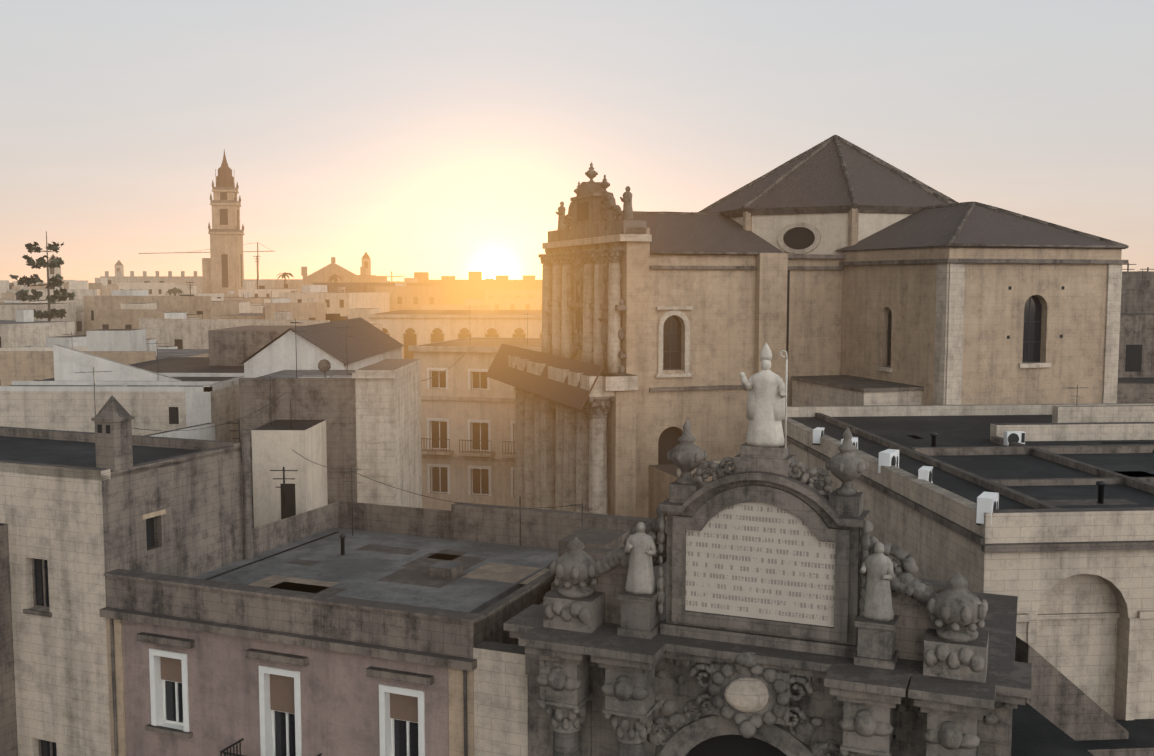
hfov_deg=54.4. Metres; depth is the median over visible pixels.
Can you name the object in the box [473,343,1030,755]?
gateway
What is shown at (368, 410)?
house
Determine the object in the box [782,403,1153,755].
flat-roofed building
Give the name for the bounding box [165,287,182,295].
palm
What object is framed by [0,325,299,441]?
house
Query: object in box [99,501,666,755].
pink palazzo
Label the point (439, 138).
sky
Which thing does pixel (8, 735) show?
house
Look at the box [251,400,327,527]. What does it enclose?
white house
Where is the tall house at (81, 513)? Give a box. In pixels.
[0,395,253,755]
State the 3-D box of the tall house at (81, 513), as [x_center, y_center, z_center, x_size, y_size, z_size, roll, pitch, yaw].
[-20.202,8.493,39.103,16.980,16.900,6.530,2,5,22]
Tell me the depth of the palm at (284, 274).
390.11 m
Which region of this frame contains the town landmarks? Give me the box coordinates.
[46,252,370,278]
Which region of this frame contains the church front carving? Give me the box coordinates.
[546,193,626,372]
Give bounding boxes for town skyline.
[0,257,541,385]
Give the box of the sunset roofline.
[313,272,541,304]
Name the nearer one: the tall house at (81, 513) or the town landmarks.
the tall house at (81, 513)
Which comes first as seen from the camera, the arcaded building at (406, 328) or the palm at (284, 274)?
the arcaded building at (406, 328)
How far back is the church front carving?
70.45 m
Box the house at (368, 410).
[239,317,421,507]
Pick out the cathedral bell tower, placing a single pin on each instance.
(223, 268)
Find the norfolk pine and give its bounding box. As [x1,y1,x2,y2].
[9,231,75,320]
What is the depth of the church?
65.34 m
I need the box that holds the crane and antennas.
[134,242,1153,545]
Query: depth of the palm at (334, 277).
368.79 m
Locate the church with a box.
[485,135,1128,518]
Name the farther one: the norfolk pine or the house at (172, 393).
the norfolk pine
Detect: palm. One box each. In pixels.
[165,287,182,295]
[277,272,294,283]
[328,274,343,282]
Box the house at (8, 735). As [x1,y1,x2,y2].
[0,423,253,755]
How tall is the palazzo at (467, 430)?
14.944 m
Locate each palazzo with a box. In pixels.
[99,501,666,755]
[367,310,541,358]
[408,337,541,510]
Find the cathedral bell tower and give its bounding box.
[202,150,243,292]
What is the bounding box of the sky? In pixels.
[0,0,1153,282]

